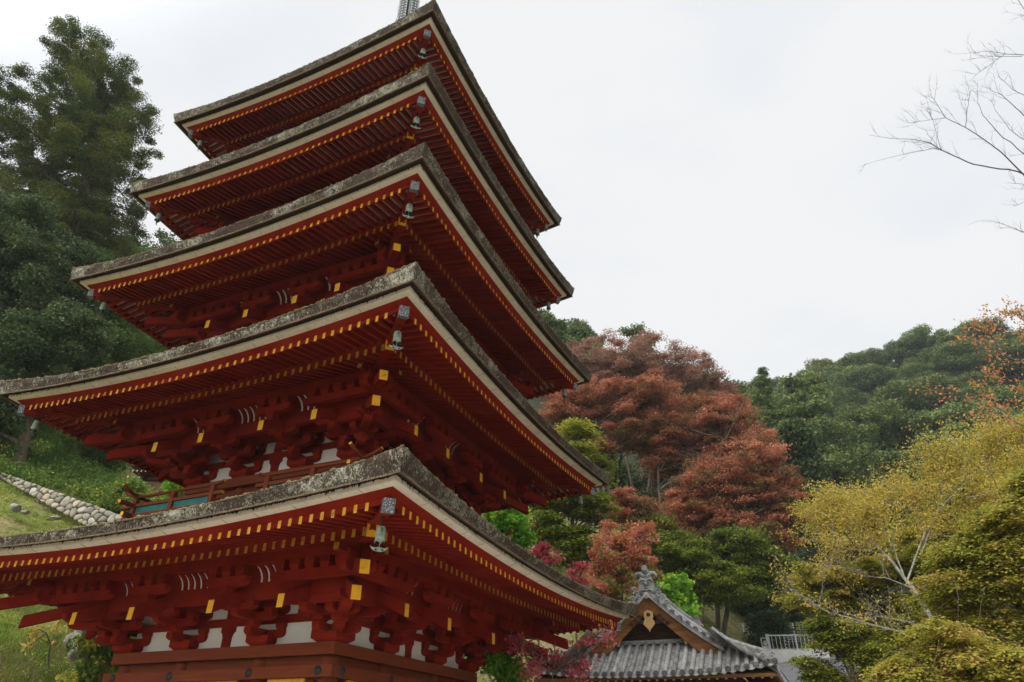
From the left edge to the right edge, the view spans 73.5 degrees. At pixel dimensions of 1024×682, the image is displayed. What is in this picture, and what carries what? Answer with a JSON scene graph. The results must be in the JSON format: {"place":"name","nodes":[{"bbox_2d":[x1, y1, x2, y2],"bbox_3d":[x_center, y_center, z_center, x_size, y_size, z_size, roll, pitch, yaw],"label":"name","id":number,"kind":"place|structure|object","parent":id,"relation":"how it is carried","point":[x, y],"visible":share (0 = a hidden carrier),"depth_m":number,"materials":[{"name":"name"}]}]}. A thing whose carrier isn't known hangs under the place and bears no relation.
{"place":"outdoors","nodes":[
{"label":"outdoors","id":0,"kind":"place"},
{"bbox_2d":[0,305,1021,681],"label":"ground","id":1,"kind":"structure","parent":0,"point":[736,629],"depth_m":27.33,"materials":[{"name":"green plant"}]},
{"bbox_2d":[9,503,21,512],"bbox_3d":[-16.877,5.664,23.316,0.382,0.310,0.399,11,-33,-16],"label":"rock","id":2,"kind":"object","parent":1,"relation":"on","point":[15,507],"visible":1,"depth_m":23.21,"materials":[{"name":"white stone"}]},
{"bbox_2d":[0,418,69,465],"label":"shrub","id":3,"kind":"object","parent":1,"relation":"on","point":[37,443],"visible":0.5,"depth_m":28.21,"materials":[{"name":"green plant"}]},
{"bbox_2d":[20,619,63,668],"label":"sapling","id":4,"kind":"object","parent":1,"relation":"on","point":[39,636],"visible":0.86,"depth_m":15.29,"materials":[{"name":"yellow plant"}]},
{"bbox_2d":[0,188,115,434],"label":"oak tree","id":5,"kind":"object","parent":1,"relation":"on","point":[39,259],"visible":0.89,"depth_m":32.89,"materials":[{"name":"green plant"}]},
{"bbox_2d":[34,419,81,453],"bbox_3d":[-21.470,4.389,31.204,3.383,3.036,3.100,-2,-31,5],"label":"shrub","id":6,"kind":"object","parent":1,"relation":"on","point":[69,444],"visible":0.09,"depth_m":31.42,"materials":[{"name":"green plant"}]},
{"bbox_2d":[0,472,121,525],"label":"stone wall","id":7,"kind":"structure","parent":1,"relation":"on","point":[82,512],"depth_m":24.65,"materials":[{"name":"grey stone"}]},
{"bbox_2d":[0,294,124,469],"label":"oak tree","id":8,"kind":"object","parent":1,"relation":"on","point":[64,337],"visible":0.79,"depth_m":28.95,"materials":[{"name":"green plant"}]},
{"bbox_2d":[0,429,129,509],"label":"undergrowth","id":9,"kind":"object","parent":1,"relation":"on","point":[55,464],"visible":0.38,"depth_m":28.08,"materials":[{"name":"green plant"}]},
{"bbox_2d":[0,482,136,681],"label":"grass","id":10,"kind":"structure","parent":1,"relation":"on","point":[10,635],"depth_m":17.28,"materials":[{"name":"green plant"}]},
{"bbox_2d":[67,647,83,661],"bbox_3d":[-10.166,7.271,16.063,0.367,0.440,0.355,12,-33,-17],"label":"rock","id":11,"kind":"object","parent":1,"relation":"on","point":[72,656],"visible":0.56,"depth_m":15.92,"materials":[{"name":"grey stone"}]},
{"bbox_2d":[63,632,95,648],"bbox_3d":[-10.339,7.226,16.448,0.758,0.423,0.548,-13,-34,21],"label":"rock","id":12,"kind":"object","parent":1,"relation":"on","point":[71,635],"visible":0.2,"depth_m":16.34,"materials":[{"name":"grey stone"}]},
{"bbox_2d":[63,433,96,457],"bbox_3d":[-20.465,4.915,32.791,3.226,3.208,3.280,25,-39,-33],"label":"shrub","id":13,"kind":"object","parent":1,"relation":"on","point":[80,442],"visible":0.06,"depth_m":31.83,"materials":[{"name":"green plant"}]},
{"bbox_2d":[0,14,165,375],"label":"cedar tree","id":14,"kind":"object","parent":1,"relation":"on","point":[101,120],"visible":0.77,"depth_m":46.01,"materials":[{"name":"green plant"}]},
{"bbox_2d":[55,632,119,681],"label":"flowering bush","id":15,"kind":"object","parent":1,"relation":"on","point":[95,668],"visible":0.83,"depth_m":15.37,"materials":[{"name":"green plant"}]},
{"bbox_2d":[77,441,131,473],"bbox_3d":[-19.146,5.257,32.356,2.534,2.994,2.385,25,-39,-34],"label":"shrub","id":16,"kind":"object","parent":1,"relation":"on","point":[93,452],"visible":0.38,"depth_m":31.89,"materials":[{"name":"green plant"}]},
{"bbox_2d":[76,239,147,368],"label":"oak tree","id":17,"kind":"object","parent":1,"relation":"on","point":[126,330],"visible":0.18,"depth_m":39.91,"materials":[{"name":"green plant"}]},
{"bbox_2d":[105,229,141,256],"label":"woodland tree","id":18,"kind":"object","parent":1,"relation":"on","point":[128,235],"depth_m":61.41,"materials":[{"name":"green plant"}]},
{"bbox_2d":[99,474,161,512],"bbox_3d":[-15.809,6.697,28.488,2.370,2.038,2.252,18,-35,-25],"label":"shrub","id":19,"kind":"object","parent":1,"relation":"on","point":[137,486],"visible":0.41,"depth_m":28.03,"materials":[{"name":"green plant"}]},
{"bbox_2d":[119,244,156,341],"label":"oak tree","id":20,"kind":"object","parent":1,"relation":"on","point":[145,249],"visible":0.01,"depth_m":58.75,"materials":[{"name":"green plant"}]},
{"bbox_2d":[109,329,168,465],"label":"oak tree","id":21,"kind":"object","parent":1,"relation":"on","point":[152,346],"visible":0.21,"depth_m":42.13,"materials":[{"name":"green plant"}]},
{"bbox_2d":[129,465,167,500],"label":"path","id":22,"kind":"structure","parent":1,"relation":"on","point":[150,479],"depth_m":35.59,"materials":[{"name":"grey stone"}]},
{"bbox_2d":[120,228,180,249],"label":"woodland tree","id":23,"kind":"object","parent":1,"relation":"on","point":[165,240],"visible":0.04,"depth_m":83.50,"materials":[{"name":"green plant"}]},
{"bbox_2d":[160,480,185,498],"bbox_3d":[-12.927,5.841,26.712,1.635,1.696,1.646,-13,-34,21],"label":"shrub","id":24,"kind":"object","parent":1,"relation":"on","point":[170,485],"visible":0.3,"depth_m":26.35,"materials":[{"name":"green plant"}]},
{"bbox_2d":[0,0,638,681],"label":"pagoda","id":25,"kind":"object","parent":1,"relation":"on","point":[288,418],"visible":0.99,"depth_m":14.35,"materials":[{"name":"red wood"}]},
{"bbox_2d":[29,415,40,435],"bbox_3d":[-10.402,1.834,14.978,0.212,0.485,0.145,-20,-37,30],"label":"wind bell","id":26,"kind":"object","parent":25,"relation":"hanging from","point":[35,426],"visible":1,"depth_m":14.94,"materials":[{"name":"metal"}]},
{"bbox_2d":[98,298,106,315],"bbox_3d":[-9.996,-0.841,16.770,0.145,0.485,0.212,-6,-32,12],"label":"wind bell","id":27,"kind":"object","parent":25,"relation":"hanging from","point":[102,308],"visible":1,"depth_m":16.73,"materials":[{"name":"metal"}]},
{"bbox_2d":[370,516,387,551],"bbox_3d":[-1.803,2.647,9.409,0.212,0.485,0.145,-6,-32,12],"label":"wind bell","id":28,"kind":"object","parent":25,"relation":"hanging from","point":[380,535],"visible":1,"depth_m":9.35,"materials":[{"name":"metal"}]},
{"bbox_2d":[389,325,402,349],"bbox_3d":[-1.949,-0.067,11.654,0.212,0.485,0.145,-6,-32,12],"label":"wind bell","id":29,"kind":"object","parent":25,"relation":"hanging from","point":[397,335],"visible":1,"depth_m":11.60,"materials":[{"name":"metal"}]},
{"bbox_2d":[402,199,413,218],"bbox_3d":[-2.045,-2.629,13.643,0.212,0.485,0.145,-6,-32,12],"label":"wind bell","id":30,"kind":"object","parent":25,"relation":"hanging from","point":[408,210],"visible":1,"depth_m":13.60,"materials":[{"name":"metal"}]},
{"bbox_2d":[411,113,420,128],"bbox_3d":[-2.169,-4.996,15.589,0.145,0.485,0.212,-20,-37,30],"label":"wind bell","id":31,"kind":"object","parent":25,"relation":"hanging from","point":[416,122],"visible":1,"depth_m":15.55,"materials":[{"name":"metal"}]},
{"bbox_2d":[475,645,531,681],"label":"green shrub","id":32,"kind":"object","parent":1,"relation":"on","point":[501,667],"visible":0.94,"depth_m":15.62,"materials":[{"name":"green plant"}]},
{"bbox_2d":[481,507,536,549],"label":"leafy tree","id":33,"kind":"object","parent":1,"relation":"on","point":[505,521],"visible":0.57,"depth_m":26.47,"materials":[{"name":"green plant"}]},
{"bbox_2d":[526,541,568,681],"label":"dogwood tree","id":34,"kind":"object","parent":1,"relation":"on","point":[541,550],"visible":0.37,"depth_m":23.41,"materials":[{"name":"red plant"}]},
{"bbox_2d":[538,308,571,425],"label":"pine tree","id":35,"kind":"object","parent":1,"relation":"on","point":[553,322],"visible":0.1,"depth_m":72.38,"materials":[{"name":"green plant"}]},
{"bbox_2d":[504,620,620,681],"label":"dogwood tree","id":36,"kind":"object","parent":1,"relation":"on","point":[542,663],"visible":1,"depth_m":15.01,"materials":[{"name":"red plant"}]},
{"bbox_2d":[553,323,588,436],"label":"pine tree","id":37,"kind":"object","parent":1,"relation":"on","point":[577,333],"visible":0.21,"depth_m":69.32,"materials":[{"name":"green plant"}]},
{"bbox_2d":[526,417,623,576],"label":"maple tree","id":38,"kind":"object","parent":1,"relation":"on","point":[572,537],"visible":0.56,"depth_m":32.88,"materials":[{"name":"green plant"}]},
{"bbox_2d":[565,560,590,657],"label":"dogwood tree","id":39,"kind":"object","parent":1,"relation":"on","point":[581,566],"visible":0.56,"depth_m":24.14,"materials":[{"name":"red plant"}]},
{"bbox_2d":[566,317,600,347],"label":"hill tree","id":40,"kind":"object","parent":1,"relation":"on","point":[591,334],"visible":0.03,"depth_m":112.93,"materials":[{"name":"green plant"}]},
{"bbox_2d":[580,343,621,423],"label":"hill tree","id":41,"kind":"object","parent":1,"relation":"on","point":[587,353],"visible":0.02,"depth_m":92.70,"materials":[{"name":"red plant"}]},
{"bbox_2d":[535,366,685,504],"bbox_3d":[6.285,7.023,44.590,10.908,11.110,6.484,-5,-32,9],"label":"maple tree","id":42,"kind":"object","parent":1,"relation":"on","point":[605,406],"visible":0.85,"depth_m":44.62,"materials":[{"name":"red plant"}]},
{"bbox_2d":[595,449,640,496],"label":"understorey tree","id":43,"kind":"object","parent":1,"relation":"on","point":[623,469],"visible":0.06,"depth_m":53.89,"materials":[{"name":"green plant"}]},
{"bbox_2d":[574,515,663,601],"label":"dogwood tree","id":44,"kind":"object","parent":1,"relation":"on","point":[621,543],"visible":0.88,"depth_m":28.76,"materials":[{"name":"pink plant"}]},
{"bbox_2d":[616,322,658,491],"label":"pine tree","id":45,"kind":"object","parent":1,"relation":"on","point":[630,332],"visible":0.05,"depth_m":68.62,"materials":[{"name":"green plant"}]},
{"bbox_2d":[598,482,680,592],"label":"maple tree","id":46,"kind":"object","parent":1,"relation":"on","point":[636,508],"visible":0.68,"depth_m":36.50,"materials":[{"name":"red plant"}]},
{"bbox_2d":[621,481,665,524],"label":"understorey tree","id":47,"kind":"object","parent":1,"relation":"on","point":[645,493],"visible":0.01,"depth_m":46.70,"materials":[{"name":"green plant"}]},
{"bbox_2d":[566,326,741,498],"bbox_3d":[9.726,6.699,51.287,15.008,16.734,8.655,-13,-34,21],"label":"maple tree","id":48,"kind":"object","parent":1,"relation":"on","point":[632,361],"visible":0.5,"depth_m":52.11,"materials":[{"name":"red plant"}]},
{"bbox_2d":[615,462,692,517],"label":"understorey tree","id":49,"kind":"object","parent":1,"relation":"on","point":[641,484],"visible":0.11,"depth_m":52.57,"materials":[{"name":"grey plant"}]},
{"bbox_2d":[530,565,786,681],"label":"temple hall","id":50,"kind":"structure","parent":1,"relation":"on","point":[662,637],"depth_m":22.18,"materials":[{"name":"grey tile"}]},
{"bbox_2d":[650,569,704,620],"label":"young tree","id":51,"kind":"object","parent":1,"relation":"on","point":[675,588],"visible":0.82,"depth_m":28.54,"materials":[{"name":"green plant"}]},
{"bbox_2d":[626,387,790,571],"bbox_3d":[11.816,8.957,42.733,10.512,13.100,6.748,-13,-34,21],"label":"maple tree","id":52,"kind":"object","parent":1,"relation":"on","point":[718,420],"visible":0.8,"depth_m":43.61,"materials":[{"name":"red plant"}]},
{"bbox_2d":[669,368,747,463],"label":"hill tree","id":53,"kind":"object","parent":1,"relation":"on","point":[743,389],"visible":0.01,"depth_m":84.43,"materials":[{"name":"green plant"}]},
{"bbox_2d":[620,508,806,627],"bbox_3d":[10.136,11.953,34.471,9.054,7.062,5.391,-13,-34,21],"label":"shade tree","id":54,"kind":"object","parent":1,"relation":"on","point":[726,550],"visible":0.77,"depth_m":33.75,"materials":[{"name":"green plant"}]},
{"bbox_2d":[653,424,816,634],"bbox_3d":[12.466,10.346,38.244,9.147,11.840,5.826,-13,-34,21],"label":"maple tree","id":55,"kind":"object","parent":1,"relation":"on","point":[749,477],"visible":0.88,"depth_m":38.14,"materials":[{"name":"red plant"}]},
{"bbox_2d":[724,563,776,615],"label":"shade tree","id":56,"kind":"object","parent":1,"relation":"on","point":[741,607],"visible":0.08,"depth_m":41.78,"materials":[{"name":"green plant"}]},
{"bbox_2d":[740,376,782,390],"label":"hill tree","id":57,"kind":"object","parent":1,"relation":"on","point":[774,383],"visible":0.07,"depth_m":150.56,"materials":[{"name":"green plant"}]},
{"bbox_2d":[742,395,781,427],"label":"hill tree","id":58,"kind":"object","parent":1,"relation":"on","point":[754,420],"visible":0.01,"depth_m":76.02,"materials":[{"name":"green plant"}]},
{"bbox_2d":[748,366,782,464],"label":"cypress tree","id":59,"kind":"object","parent":1,"relation":"on","point":[763,397],"visible":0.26,"depth_m":63.70,"materials":[{"name":"green plant"}]},
{"bbox_2d":[740,606,795,648],"bbox_3d":[13.742,15.953,36.809,3.186,3.097,3.090,-5,-32,10],"label":"evergreen bush","id":60,"kind":"object","parent":1,"relation":"on","point":[774,622],"visible":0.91,"depth_m":36.60,"materials":[{"name":"green plant"}]},
{"bbox_2d":[719,504,822,569],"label":"understorey tree","id":61,"kind":"object","parent":1,"relation":"on","point":[798,534],"visible":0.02,"depth_m":45.44,"materials":[{"name":"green plant"}]},
{"bbox_2d":[735,622,813,648],"bbox_3d":[13.620,16.712,38.762,6.745,2.051,0.196,-9,-33,16],"label":"wire fence","id":62,"kind":"object","parent":1,"relation":"on","point":[742,625],"visible":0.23,"depth_m":38.24,"materials":[{"name":"metal"}]},
{"bbox_2d":[771,385,805,402],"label":"hill tree","id":63,"kind":"object","parent":1,"relation":"on","point":[776,390],"visible":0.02,"depth_m":116.89,"materials":[{"name":"green plant"}]},
{"bbox_2d":[740,545,840,648],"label":"understorey tree","id":64,"kind":"object","parent":1,"relation":"on","point":[768,603],"visible":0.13,"depth_m":40.38,"materials":[{"name":"green plant"}]},
{"bbox_2d":[769,649,829,661],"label":"kerb wall","id":65,"kind":"structure","parent":1,"relation":"on","point":[783,655],"depth_m":34.63,"materials":[{"name":"concrete"}]},
{"bbox_2d":[760,634,823,649],"bbox_3d":[14.422,15.507,35.035,3.495,1.094,0.219,4,-32,-5],"label":"railing","id":66,"kind":"object","parent":65,"relation":"on","point":[767,638],"visible":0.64,"depth_m":35.02,"materials":[{"name":"metal"}]},
{"bbox_2d":[772,370,833,424],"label":"pale tree","id":67,"kind":"object","parent":1,"relation":"on","point":[797,391],"visible":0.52,"depth_m":75.56,"materials":[{"name":"green plant"}]},
{"bbox_2d":[757,416,859,562],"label":"dark tree","id":68,"kind":"object","parent":1,"relation":"on","point":[801,451],"visible":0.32,"depth_m":53.44,"materials":[{"name":"green plant"}]},
{"bbox_2d":[793,363,838,385],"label":"hill tree","id":69,"kind":"object","parent":1,"relation":"on","point":[827,372],"visible":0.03,"depth_m":137.39,"materials":[{"name":"green plant"}]},
{"bbox_2d":[801,358,843,383],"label":"hill tree","id":70,"kind":"object","parent":1,"relation":"on","point":[825,362],"visible":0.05,"depth_m":144.75,"materials":[{"name":"green plant"}]},
{"bbox_2d":[782,454,866,542],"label":"hill tree","id":71,"kind":"object","parent":1,"relation":"on","point":[845,471],"visible":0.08,"depth_m":61.09,"materials":[{"name":"plant"}]},
{"bbox_2d":[805,391,850,418],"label":"hill tree","id":72,"kind":"object","parent":1,"relation":"on","point":[832,396],"visible":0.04,"depth_m":114.59,"materials":[{"name":"green plant"}]},
{"bbox_2d":[793,414,881,466],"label":"hill tree","id":73,"kind":"object","parent":1,"relation":"on","point":[835,433],"visible":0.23,"depth_m":68.88,"materials":[{"name":"green plant"}]},
{"bbox_2d":[784,599,907,681],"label":"maple tree","id":74,"kind":"object","parent":1,"relation":"on","point":[854,648],"visible":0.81,"depth_m":15.75,"materials":[{"name":"green plant"}]},
{"bbox_2d":[823,385,873,413],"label":"hill tree","id":75,"kind":"object","parent":1,"relation":"on","point":[847,395],"visible":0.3,"depth_m":120.05,"materials":[{"name":"green plant"}]},
{"bbox_2d":[772,542,940,678],"bbox_3d":[9.818,8.183,18.011,5.268,5.336,2.940,-13,-34,21],"label":"maple tree","id":76,"kind":"object","parent":1,"relation":"on","point":[832,591],"visible":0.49,"depth_m":18.70,"materials":[{"name":"green plant"}]},
{"bbox_2d":[827,362,897,397],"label":"hill tree","id":77,"kind":"object","parent":1,"relation":"on","point":[869,377],"visible":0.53,"depth_m":123.76,"materials":[{"name":"green plant"}]},
{"bbox_2d":[832,404,893,425],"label":"hill tree","id":78,"kind":"object","parent":1,"relation":"on","point":[835,418],"visible":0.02,"depth_m":93.44,"materials":[{"name":"green plant"}]},
{"bbox_2d":[837,347,894,368],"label":"hill tree","id":79,"kind":"object","parent":1,"relation":"on","point":[871,355],"visible":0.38,"depth_m":140.73,"materials":[{"name":"green plant"}]},
{"bbox_2d":[813,441,939,569],"bbox_3d":[33.077,15.896,62.660,12.944,13.194,12.626,-3,-32,6],"label":"hill tree","id":80,"kind":"object","parent":1,"relation":"on","point":[860,460],"visible":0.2,"depth_m":61.19,"materials":[{"name":"green plant"}]},
{"bbox_2d":[832,396,930,455],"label":"hill tree","id":81,"kind":"object","parent":1,"relation":"on","point":[892,434],"visible":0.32,"depth_m":78.27,"materials":[{"name":"green plant"}]},
{"bbox_2d":[768,390,1023,636],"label":"cherry tree","id":82,"kind":"object","parent":1,"relation":"on","point":[867,509],"visible":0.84,"depth_m":17.26,"materials":[{"name":"yellow plant"}]},
{"bbox_2d":[897,358,926,376],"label":"hill tree","id":83,"kind":"object","parent":1,"relation":"on","point":[906,362],"visible":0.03,"depth_m":127.76,"materials":[{"name":"green plant"}]},
{"bbox_2d":[834,592,992,672],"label":"maple tree","id":84,"kind":"object","parent":1,"relation":"on","point":[915,616],"visible":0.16,"depth_m":16.60,"materials":[{"name":"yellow plant"}]},
{"bbox_2d":[895,361,937,381],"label":"hill tree","id":85,"kind":"object","parent":1,"relation":"on","point":[917,368],"visible":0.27,"depth_m":120.55,"materials":[{"name":"green plant"}]},
{"bbox_2d":[869,373,966,416],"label":"hill tree","id":86,"kind":"object","parent":1,"relation":"on","point":[918,401],"visible":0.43,"depth_m":96.62,"materials":[{"name":"green plant"}]},
{"bbox_2d":[880,323,955,369],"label":"hill tree","id":87,"kind":"object","parent":1,"relation":"on","point":[903,347],"visible":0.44,"depth_m":133.74,"materials":[{"name":"green plant"}]},
{"bbox_2d":[855,574,1023,681],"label":"maple tree","id":88,"kind":"object","parent":1,"relation":"on","point":[946,651],"visible":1,"depth_m":10.70,"materials":[{"name":"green plant"}]},
{"bbox_2d":[862,453,1020,595],"bbox_3d":[12.521,6.772,18.476,5.366,7.346,3.390,-26,-40,36],"label":"maple tree","id":89,"kind":"object","parent":1,"relation":"on","point":[907,519],"visible":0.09,"depth_m":19.28,"materials":[{"name":"yellow plant"}]},
{"bbox_2d":[860,0,1023,232],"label":"bare tree","id":90,"kind":"object","parent":1,"relation":"on","point":[1012,163],"visible":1,"depth_m":13.71,"materials":[{"name":"grey plant"}]},
{"bbox_2d":[910,331,984,373],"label":"hill tree","id":91,"kind":"object","parent":1,"relation":"on","point":[929,353],"visible":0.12,"depth_m":122.52,"materials":[{"name":"green plant"}]},
{"bbox_2d":[887,446,1008,542],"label":"hill tree","id":92,"kind":"object","parent":1,"relation":"on","point":[942,493],"visible":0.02,"depth_m":58.94,"materials":[{"name":"plant"}]},
{"bbox_2d":[903,398,1022,473],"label":"hill tree","id":93,"kind":"object","parent":1,"relation":"on","point":[926,417],"visible":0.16,"depth_m":74.08,"materials":[{"name":"green plant"}]},
{"bbox_2d":[904,466,1023,651],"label":"maple tree","id":94,"kind":"object","parent":1,"relation":"on","point":[988,554],"visible":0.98,"depth_m":12.19,"materials":[{"name":"green plant"}]},
{"bbox_2d":[926,339,1003,382],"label":"hill tree","id":95,"kind":"object","parent":1,"relation":"on","point":[950,361],"visible":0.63,"depth_m":116.19,"materials":[{"name":"green plant"}]},
{"bbox_2d":[908,295,1023,430],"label":"cherry tree","id":96,"kind":"object","parent":1,"relation":"on","point":[1004,313],"visible":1,"depth_m":10.81,"materials":[{"name":"orange plant"}]},
{"bbox_2d":[937,370,1006,395],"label":"hill tree","id":97,"kind":"object","parent":1,"relation":"on","point":[957,383],"visible":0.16,"depth_m":104.99,"materials":[{"name":"green plant"}]},
{"bbox_2d":[946,315,1014,345],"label":"hill tree","id":98,"kind":"object","parent":1,"relation":"on","point":[977,333],"visible":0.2,"depth_m":133.45,"materials":[{"name":"green plant"}]},
{"bbox_2d":[945,383,1023,415],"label":"hill tree","id":99,"kind":"object","parent":1,"relation":"on","point":[969,390],"visible":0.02,"depth_m":94.37,"materials":[{"name":"green plant"}]},
{"bbox_2d":[973,385,1023,412],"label":"hill tree","id":100,"kind":"object","parent":1,"relation":"on","point":[1003,394],"visible":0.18,"depth_m":86.49,"materials":[{"name":"green plant"}]},
{"bbox_2d":[978,337,1023,385],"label":"hill tree","id":101,"kind":"object","parent":1,"relation":"on","point":[1013,351],"visible":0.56,"depth_m":111.72,"materials":[{"name":"green plant"}]},
{"bbox_2d":[982,329,1023,348],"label":"hill tree","id":102,"kind":"object","parent":1,"relation":"on","point":[1009,335],"visible":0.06,"depth_m":124.06,"materials":[{"name":"green plant"}]},
{"bbox_2d":[988,405,1023,463],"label":"hill tree","id":103,"kind":"object","parent":1,"relation":"on","point":[1006,409],"visible":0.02,"depth_m":75.20,"materials":[{"name":"green plant"}]},
{"bbox_2d":[0,0,1023,383],"label":"sky","id":104,"kind":"structure","parent":0,"point":[700,162],"materials":[{"name":"white"}]},
{"bbox_2d":[777,657,858,681],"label":"road","id":105,"kind":"structure","parent":0,"point":[789,675],"depth_m":28.65,"materials":[{"name":"grey concrete"}]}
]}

